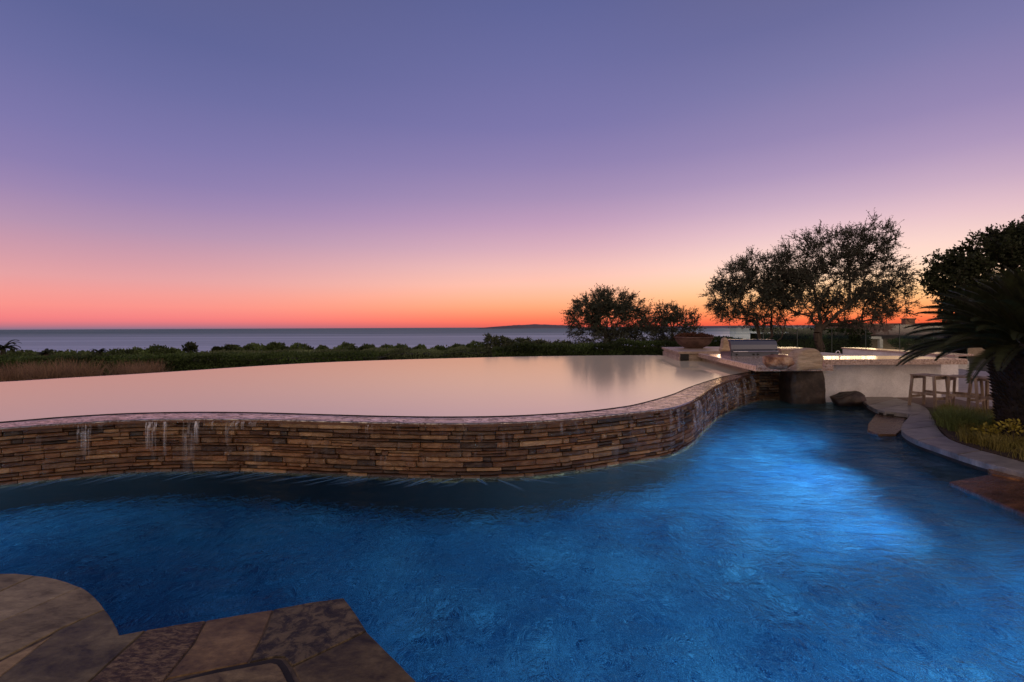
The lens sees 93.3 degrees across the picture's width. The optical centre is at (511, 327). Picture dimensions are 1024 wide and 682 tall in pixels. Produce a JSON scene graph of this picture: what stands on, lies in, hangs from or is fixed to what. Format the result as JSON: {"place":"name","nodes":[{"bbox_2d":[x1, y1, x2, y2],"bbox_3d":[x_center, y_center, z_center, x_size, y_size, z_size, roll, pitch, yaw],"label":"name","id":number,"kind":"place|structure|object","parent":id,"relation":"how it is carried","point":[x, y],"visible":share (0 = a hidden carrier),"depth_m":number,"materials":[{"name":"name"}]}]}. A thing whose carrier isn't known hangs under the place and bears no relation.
{"place":"outdoors","nodes":[
{"label":"outdoors","id":0,"kind":"place"},
{"bbox_2d":[0,574,415,681],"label":"pool deck","id":1,"kind":"structure","parent":0,"point":[53,630],"depth_m":2.39,"materials":[{"name":"stone"}]},
{"bbox_2d":[177,663,286,681],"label":"skimmer lid","id":2,"kind":"object","parent":1,"relation":"on","point":[270,672],"visible":1,"depth_m":2.16,"materials":[{"name":"brown stone"}]},
{"bbox_2d":[0,355,750,421],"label":"pool water","id":3,"kind":"structure","parent":0,"point":[499,386],"depth_m":8.26,"materials":[{"name":"pink liquid"}]},
{"bbox_2d":[0,328,1019,352],"bbox_3d":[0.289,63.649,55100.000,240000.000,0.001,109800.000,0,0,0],"label":"sea","id":4,"kind":"structure","parent":0,"point":[205,340],"depth_m":3595.86,"materials":[{"name":"liquid"}]},
{"bbox_2d":[0,400,1023,681],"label":"pool water","id":5,"kind":"structure","parent":0,"point":[770,540],"depth_m":3.46,"materials":[{"name":"blue liquid"}]},
{"bbox_2d":[25,403,757,483],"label":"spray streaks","id":6,"kind":"object","parent":5,"relation":"on","point":[708,433],"visible":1,"depth_m":5.45,"materials":[{"name":"liquid"}]},
{"bbox_2d":[778,371,825,403],"bbox_3d":[6.313,1.370,10.623,0.788,0.926,0.788,0,0,0],"label":"support boulder","id":7,"kind":"object","parent":5,"relation":"in","point":[801,387],"visible":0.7,"depth_m":10.25,"materials":[{"name":"brown stone"}]},
{"bbox_2d":[0,0,1023,329],"label":"sky","id":8,"kind":"structure","parent":0,"point":[165,164],"materials":[{"name":"purple"}]},
{"bbox_2d":[476,324,567,328],"bbox_3d":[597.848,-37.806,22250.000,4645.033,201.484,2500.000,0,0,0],"label":"hills","id":9,"kind":"structure","parent":0,"point":[529,326],"depth_m":21221.08,"materials":[{"name":"grey"}]},
{"bbox_2d":[572,325,813,328],"bbox_3d":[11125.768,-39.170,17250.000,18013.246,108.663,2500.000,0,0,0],"label":"hills","id":10,"kind":"structure","parent":0,"point":[795,326],"depth_m":16254.81,"materials":[{"name":"grey"}]},
{"bbox_2d":[698,245,810,341],"bbox_3d":[8.389,-0.522,16.792,3.697,4.691,2.101,0,0,0],"label":"olive tree","id":11,"kind":"object","parent":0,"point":[732,291],"visible":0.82,"depth_m":16.53,"materials":[{"name":"green plant"}]},
{"bbox_2d":[757,210,929,351],"bbox_3d":[10.811,-1.003,16.064,5.152,5.631,2.812,0,0,0],"label":"olive tree","id":12,"kind":"object","parent":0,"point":[804,277],"visible":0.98,"depth_m":15.69,"materials":[{"name":"green plant"}]},
{"bbox_2d":[862,404,987,472],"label":"pool bank","id":13,"kind":"structure","parent":0,"point":[946,457],"depth_m":6.13,"materials":[{"name":"grey stone"}]},
{"bbox_2d":[697,353,833,370],"bbox_3d":[6.503,1.296,12.573,2.378,1.050,6.010,0,0,8],"label":"poolside counter","id":14,"kind":"object","parent":13,"relation":"on","point":[749,363],"visible":0.25,"depth_m":11.33,"materials":[{"name":"stone"}]},
{"bbox_2d":[662,347,719,360],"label":"bowl plinth","id":15,"kind":"structure","parent":14,"relation":"on","point":[682,354],"depth_m":14.91,"materials":[{"name":"stone"}]},
{"bbox_2d":[675,337,713,348],"bbox_3d":[6.244,0.522,16.600,1.280,0.400,1.280,0,0,0],"label":"planter bowl","id":16,"kind":"object","parent":15,"relation":"on","point":[694,342],"visible":0.86,"depth_m":16.16,"materials":[{"name":"ceramic"}]},
{"bbox_2d":[673,332,713,338],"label":"succulents","id":17,"kind":"object","parent":16,"relation":"in","point":[696,334],"visible":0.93,"depth_m":16.34,"materials":[{"name":"green plant"}]},
{"bbox_2d":[719,337,729,350],"bbox_3d":[5.621,0.457,12.791,0.255,0.378,0.230,0,0,0],"label":"upright rock","id":18,"kind":"object","parent":14,"relation":"on","point":[724,345],"visible":1,"depth_m":12.70,"materials":[{"name":"stone"}]},
{"bbox_2d":[720,339,778,355],"bbox_3d":[6.467,0.551,13.156,1.281,0.440,0.728,0,0,0],"label":"gas grill","id":19,"kind":"object","parent":14,"relation":"on","point":[751,347],"visible":0.86,"depth_m":12.91,"materials":[{"name":"grey metal"}]},
{"bbox_2d":[762,354,794,369],"bbox_3d":[5.087,0.665,9.215,0.582,0.290,0.443,0,0,0],"label":"rock","id":20,"kind":"object","parent":14,"relation":"on","point":[778,361],"visible":1,"depth_m":9.07,"materials":[{"name":"brown stone"}]},
{"bbox_2d":[787,348,823,370],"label":"sandstone slab","id":21,"kind":"structure","parent":14,"relation":"on","point":[808,359],"depth_m":9.36,"materials":[{"name":"beige stone"}]},
{"bbox_2d":[751,370,779,399],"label":"undercounter wall","id":22,"kind":"structure","parent":13,"relation":"on","point":[769,385],"depth_m":10.72,"materials":[{"name":"stone"}]},
{"bbox_2d":[777,347,800,353],"bbox_3d":[8.771,1.105,15.341,1.028,0.910,1.004,0,0,0],"label":"back counter","id":23,"kind":"object","parent":13,"relation":"on","point":[784,350],"visible":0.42,"depth_m":14.88,"materials":[{"name":"stone"}]},
{"bbox_2d":[830,391,866,405],"bbox_3d":[6.992,1.547,10.047,0.687,0.449,0.508,0,0,0],"label":"shore boulder","id":24,"kind":"object","parent":13,"relation":"on","point":[851,398],"visible":0.71,"depth_m":9.87,"materials":[{"name":"brown stone"}]},
{"bbox_2d":[867,414,905,435],"bbox_3d":[6.403,1.806,8.236,0.444,0.430,2.799,0,0,41],"label":"stone shelf","id":25,"kind":"object","parent":13,"relation":"on","point":[880,425],"visible":0.48,"depth_m":7.82,"materials":[{"name":"brown stone"}]},
{"bbox_2d":[916,214,1023,344],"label":"evergreen tree","id":26,"kind":"object","parent":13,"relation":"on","point":[956,266],"visible":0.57,"depth_m":14.27,"materials":[{"name":"green plant"}]},
{"bbox_2d":[925,407,1023,461],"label":"planting bed","id":27,"kind":"object","parent":13,"relation":"on","point":[944,431],"visible":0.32,"depth_m":6.25,"materials":[{"name":"soil"}]},
{"bbox_2d":[896,265,1023,436],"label":"sago palm","id":28,"kind":"object","parent":27,"relation":"on","point":[998,336],"visible":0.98,"depth_m":6.34,"materials":[{"name":"green plant"}]},
{"bbox_2d":[970,422,1001,435],"bbox_3d":[6.285,1.390,6.412,0.347,0.267,0.316,0,0,-43],"label":"yellow plant","id":29,"kind":"object","parent":27,"relation":"on","point":[990,429],"visible":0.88,"depth_m":6.39,"materials":[{"name":"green plant"}]},
{"bbox_2d":[990,418,1023,441],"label":"yellow plant","id":30,"kind":"object","parent":27,"relation":"on","point":[1010,425],"visible":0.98,"depth_m":6.09,"materials":[{"name":"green plant"}]},
{"bbox_2d":[949,469,1023,516],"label":"stone shelf","id":31,"kind":"object","parent":13,"relation":"on","point":[1002,490],"visible":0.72,"depth_m":4.77,"materials":[{"name":"brown stone"}]},
{"bbox_2d":[863,397,1023,477],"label":"path","id":32,"kind":"structure","parent":0,"point":[919,428],"depth_m":6.60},
{"bbox_2d":[894,397,992,412],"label":"patio","id":33,"kind":"structure","parent":0,"point":[928,402],"depth_m":9.71,"materials":[{"name":"grey stone"}]},
{"bbox_2d":[908,373,950,408],"bbox_3d":[7.946,1.209,9.203,0.468,0.610,0.468,0,0,-20],"label":"bar stool","id":34,"kind":"object","parent":33,"relation":"on","point":[933,393],"visible":0.93,"depth_m":9.21,"materials":[{"name":"brown wood"}]},
{"bbox_2d":[945,375,985,409],"bbox_3d":[8.350,1.207,8.905,0.468,0.610,0.468,0,0,-35],"label":"bar stool","id":35,"kind":"object","parent":33,"relation":"on","point":[954,394],"visible":0.73,"depth_m":8.86,"materials":[{"name":"brown wood"}]},
{"bbox_2d":[966,376,994,409],"bbox_3d":[8.549,1.206,8.631,0.468,0.610,0.468,0,0,-10],"label":"bar stool","id":36,"kind":"object","parent":33,"relation":"on","point":[987,397],"visible":0.38,"depth_m":8.79,"materials":[{"name":"brown wood"}]},
{"bbox_2d":[941,369,992,405],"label":"patio","id":37,"kind":"structure","parent":0,"point":[962,385],"depth_m":12.52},
{"bbox_2d":[820,347,973,401],"bbox_3d":[8.488,1.131,12.361,4.065,1.020,4.562,0,0,0],"label":"bar counter","id":38,"kind":"object","parent":37,"relation":"on","point":[872,372],"visible":0.7,"depth_m":10.42,"materials":[{"name":"white paint"}]},
{"bbox_2d":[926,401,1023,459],"bbox_3d":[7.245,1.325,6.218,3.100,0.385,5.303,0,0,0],"label":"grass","id":39,"kind":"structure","parent":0,"point":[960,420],"depth_m":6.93,"materials":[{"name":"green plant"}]},
{"bbox_2d":[968,356,988,371],"bbox_3d":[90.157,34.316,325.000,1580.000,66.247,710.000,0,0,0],"label":"terrain","id":40,"kind":"structure","parent":0,"point":[983,369],"depth_m":24.48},
{"bbox_2d":[0,340,21,354],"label":"palm tree","id":41,"kind":"object","parent":40,"relation":"on","point":[3,349],"visible":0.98,"depth_m":30.11,"materials":[{"name":"green plant"}]},
{"bbox_2d":[0,359,41,381],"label":"fountain grass","id":42,"kind":"object","parent":40,"relation":"on","point":[14,375],"depth_m":13.53,"materials":[{"name":"plant"}]},
{"bbox_2d":[6,350,36,361],"bbox_3d":[-34.925,2.724,34.237,3.333,2.279,1.947,0,0,0],"label":"shrub","id":43,"kind":"object","parent":40,"relation":"on","point":[17,352],"visible":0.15,"depth_m":34.00,"materials":[{"name":"green plant"}]},
{"bbox_2d":[8,361,50,379],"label":"fountain grass","id":44,"kind":"object","parent":40,"relation":"on","point":[26,366],"depth_m":14.98,"materials":[{"name":"brown plant"}]},
{"bbox_2d":[17,358,75,379],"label":"fountain grass","id":45,"kind":"object","parent":40,"relation":"on","point":[49,375],"depth_m":13.69,"materials":[{"name":"brown plant"}]},
{"bbox_2d":[36,348,56,362],"bbox_3d":[-32.811,2.781,34.007,1.236,2.561,1.068,0,0,0],"label":"palm tree","id":46,"kind":"object","parent":40,"relation":"on","point":[47,351],"visible":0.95,"depth_m":33.92,"materials":[{"name":"green plant"}]},
{"bbox_2d":[31,357,103,377],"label":"fountain grass","id":47,"kind":"object","parent":40,"relation":"on","point":[55,364],"depth_m":14.52,"materials":[{"name":"brown plant"}]},
{"bbox_2d":[50,351,85,361],"bbox_3d":[-34.186,2.915,37.079,3.696,2.322,2.220,0,0,0],"label":"shrub","id":48,"kind":"object","parent":40,"relation":"on","point":[68,352],"visible":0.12,"depth_m":36.95,"materials":[{"name":"green plant"}]},
{"bbox_2d":[52,358,116,377],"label":"fountain grass","id":49,"kind":"object","parent":40,"relation":"on","point":[88,372],"depth_m":14.14,"materials":[{"name":"brown plant"}]},
{"bbox_2d":[90,348,108,354],"bbox_3d":[-29.064,2.733,33.973,1.087,2.478,1.036,0,0,0],"label":"palm tree","id":50,"kind":"object","parent":40,"relation":"on","point":[97,352],"visible":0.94,"depth_m":33.90,"materials":[{"name":"green plant"}]},
{"bbox_2d":[6,348,210,362],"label":"hillside scrub","id":51,"kind":"object","parent":40,"relation":"on","point":[85,353],"depth_m":49.22,"materials":[{"name":"green plant"}]},
{"bbox_2d":[102,348,128,360],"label":"shrub","id":52,"kind":"object","parent":40,"relation":"on","point":[114,351],"visible":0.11,"depth_m":36.95,"materials":[{"name":"green plant"}]},
{"bbox_2d":[99,357,151,374],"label":"fountain grass","id":53,"kind":"object","parent":40,"relation":"on","point":[119,370],"depth_m":15.51,"materials":[{"name":"brown plant"}]},
{"bbox_2d":[112,363,161,374],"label":"fountain grass","id":54,"kind":"object","parent":40,"relation":"on","point":[137,371],"depth_m":15.15,"materials":[{"name":"brown plant"}]},
{"bbox_2d":[122,346,151,359],"bbox_3d":[-27.391,2.639,35.339,2.839,2.546,1.981,0,0,0],"label":"shrub","id":55,"kind":"object","parent":40,"relation":"on","point":[134,350],"visible":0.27,"depth_m":35.02,"materials":[{"name":"green plant"}]},
{"bbox_2d":[124,358,174,372],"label":"fountain grass","id":56,"kind":"object","parent":40,"relation":"on","point":[156,369],"depth_m":15.86,"materials":[{"name":"brown plant"}]},
{"bbox_2d":[146,344,166,360],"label":"shrub","id":57,"kind":"object","parent":40,"relation":"on","point":[156,350],"visible":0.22,"depth_m":35.53,"materials":[{"name":"green plant"}]},
{"bbox_2d":[161,347,185,360],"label":"shrub","id":58,"kind":"object","parent":40,"relation":"on","point":[172,350],"visible":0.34,"depth_m":31.79,"materials":[{"name":"green plant"}]},
{"bbox_2d":[181,341,198,352],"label":"shrub","id":59,"kind":"object","parent":40,"relation":"on","point":[190,346],"visible":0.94,"depth_m":33.86,"materials":[{"name":"green plant"}]},
{"bbox_2d":[0,349,388,376],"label":"clipped hedge","id":60,"kind":"object","parent":40,"relation":"on","point":[227,360],"visible":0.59,"depth_m":18.75,"materials":[{"name":"green plant"}]},
{"bbox_2d":[207,346,220,351],"bbox_3d":[-20.858,2.541,34.019,1.264,2.486,0.627,0,0,21],"label":"tree","id":61,"kind":"object","parent":40,"relation":"on","point":[216,348],"visible":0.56,"depth_m":33.86,"materials":[{"name":"green plant"}]},
{"bbox_2d":[220,344,244,350],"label":"shrub","id":62,"kind":"object","parent":40,"relation":"on","point":[228,347],"visible":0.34,"depth_m":34.21,"materials":[{"name":"green plant"}]},
{"bbox_2d":[242,343,263,351],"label":"shrub","id":63,"kind":"object","parent":40,"relation":"on","point":[256,346],"visible":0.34,"depth_m":36.07,"materials":[{"name":"green plant"}]},
{"bbox_2d":[259,341,288,350],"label":"shrub","id":64,"kind":"object","parent":40,"relation":"on","point":[272,345],"visible":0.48,"depth_m":31.42,"materials":[{"name":"green plant"}]},
{"bbox_2d":[289,342,313,349],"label":"shrub","id":65,"kind":"object","parent":40,"relation":"on","point":[297,345],"visible":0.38,"depth_m":35.78,"materials":[{"name":"green plant"}]},
{"bbox_2d":[2,355,603,381],"bbox_3d":[-4.798,2.463,13.194,22.030,2.818,3.298,0,0,-29],"label":"infinity edge","id":66,"kind":"object","parent":40,"relation":"on","point":[263,365],"visible":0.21,"depth_m":12.45,"materials":[{"name":"grey stone"}]},
{"bbox_2d":[314,344,329,350],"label":"shrub","id":67,"kind":"object","parent":40,"relation":"on","point":[321,347],"visible":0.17,"depth_m":32.61,"materials":[{"name":"green plant"}]},
{"bbox_2d":[333,341,359,350],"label":"shrub","id":68,"kind":"object","parent":40,"relation":"on","point":[347,346],"visible":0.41,"depth_m":36.38,"materials":[{"name":"green plant"}]},
{"bbox_2d":[200,345,503,359],"bbox_3d":[-7.650,2.705,25.485,15.381,3.359,2.579,0,0,-12],"label":"clipped hedge","id":69,"kind":"object","parent":40,"relation":"on","point":[411,353],"visible":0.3,"depth_m":25.28,"materials":[{"name":"green plant"}]},
{"bbox_2d":[359,343,375,350],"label":"shrub","id":70,"kind":"object","parent":40,"relation":"on","point":[367,346],"visible":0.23,"depth_m":36.91,"materials":[{"name":"green plant"}]},
{"bbox_2d":[378,343,399,352],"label":"shrub","id":71,"kind":"object","parent":40,"relation":"on","point":[388,346],"visible":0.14,"depth_m":34.21,"materials":[{"name":"green plant"}]},
{"bbox_2d":[395,343,408,351],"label":"shrub","id":72,"kind":"object","parent":40,"relation":"on","point":[401,345],"visible":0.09,"depth_m":37.22,"materials":[{"name":"green plant"}]},
{"bbox_2d":[412,344,426,352],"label":"shrub","id":73,"kind":"object","parent":40,"relation":"on","point":[419,346],"visible":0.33,"depth_m":31.64,"materials":[{"name":"green plant"}]},
{"bbox_2d":[429,344,453,354],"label":"shrub","id":74,"kind":"object","parent":40,"relation":"on","point":[438,347],"visible":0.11,"depth_m":32.20,"materials":[{"name":"green plant"}]},
{"bbox_2d":[448,343,470,351],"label":"shrub","id":75,"kind":"object","parent":40,"relation":"on","point":[455,345],"visible":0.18,"depth_m":34.59,"materials":[{"name":"green plant"}]},
{"bbox_2d":[466,340,486,351],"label":"shrub","id":76,"kind":"object","parent":40,"relation":"on","point":[476,343],"visible":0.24,"depth_m":34.14,"materials":[{"name":"green plant"}]},
{"bbox_2d":[482,333,490,352],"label":"tall cane plant","id":77,"kind":"object","parent":40,"relation":"on","point":[486,339],"visible":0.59,"depth_m":26.23,"materials":[{"name":"green plant"}]},
{"bbox_2d":[487,335,493,356],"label":"tall cane plant","id":78,"kind":"object","parent":40,"relation":"on","point":[490,343],"visible":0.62,"depth_m":25.32,"materials":[{"name":"green plant"}]},
{"bbox_2d":[490,335,500,353],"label":"tall cane plant","id":79,"kind":"object","parent":40,"relation":"on","point":[495,342],"visible":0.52,"depth_m":25.07,"materials":[{"name":"green plant"}]},
{"bbox_2d":[503,337,509,345],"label":"tall cane plant","id":80,"kind":"object","parent":40,"relation":"on","point":[506,343],"visible":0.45,"depth_m":25.06,"materials":[{"name":"green plant"}]},
{"bbox_2d":[561,283,660,347],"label":"olive tree","id":81,"kind":"object","parent":40,"relation":"on","point":[598,307],"visible":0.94,"depth_m":45.29,"materials":[{"name":"green plant"}]},
{"bbox_2d":[491,335,742,356],"bbox_3d":[4.809,2.052,21.461,11.610,3.353,1.999,0,0,-5],"label":"clipped hedge","id":82,"kind":"object","parent":40,"relation":"on","point":[644,347],"visible":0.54,"depth_m":20.64,"materials":[{"name":"green plant"}]},
{"bbox_2d":[643,301,705,346],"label":"olive tree","id":83,"kind":"object","parent":40,"relation":"on","point":[673,319],"visible":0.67,"depth_m":47.42,"materials":[{"name":"green plant"}]},
{"bbox_2d":[749,326,872,353],"bbox_3d":[14.022,1.722,22.964,4.958,3.528,1.445,0,0,28],"label":"clipped hedge","id":84,"kind":"object","parent":40,"relation":"on","point":[840,339],"visible":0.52,"depth_m":22.40,"materials":[{"name":"green plant"}]},
{"bbox_2d":[763,324,968,369],"bbox_3d":[12.684,0.900,18.205,8.968,1.985,0.110,0,0,0],"label":"glass fence","id":85,"kind":"object","parent":40,"relation":"on","point":[963,366],"visible":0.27,"depth_m":18.21,"materials":[{"name":"clear glass"}]},
{"bbox_2d":[792,318,1018,355],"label":"tile roof house","id":86,"kind":"structure","parent":40,"relation":"on","point":[881,337],"depth_m":32.60,"materials":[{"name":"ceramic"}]},
{"bbox_2d":[887,335,936,349],"bbox_3d":[22.471,1.314,26.963,2.703,1.821,1.819,0,0,0],"label":"shrub","id":87,"kind":"object","parent":40,"relation":"on","point":[905,341],"visible":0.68,"depth_m":26.72,"materials":[{"name":"green plant"}]},
{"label":"pool basin","id":88,"kind":"structure","parent":0,"visible":0},
{"bbox_2d":[0,372,761,484],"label":"spillway wall","id":89,"kind":"structure","parent":88,"relation":"on","point":[42,449],"depth_m":5.50,"materials":[{"name":"stone"}]},
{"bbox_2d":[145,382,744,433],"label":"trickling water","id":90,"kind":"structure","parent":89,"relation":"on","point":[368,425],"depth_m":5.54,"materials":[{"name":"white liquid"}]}
]}

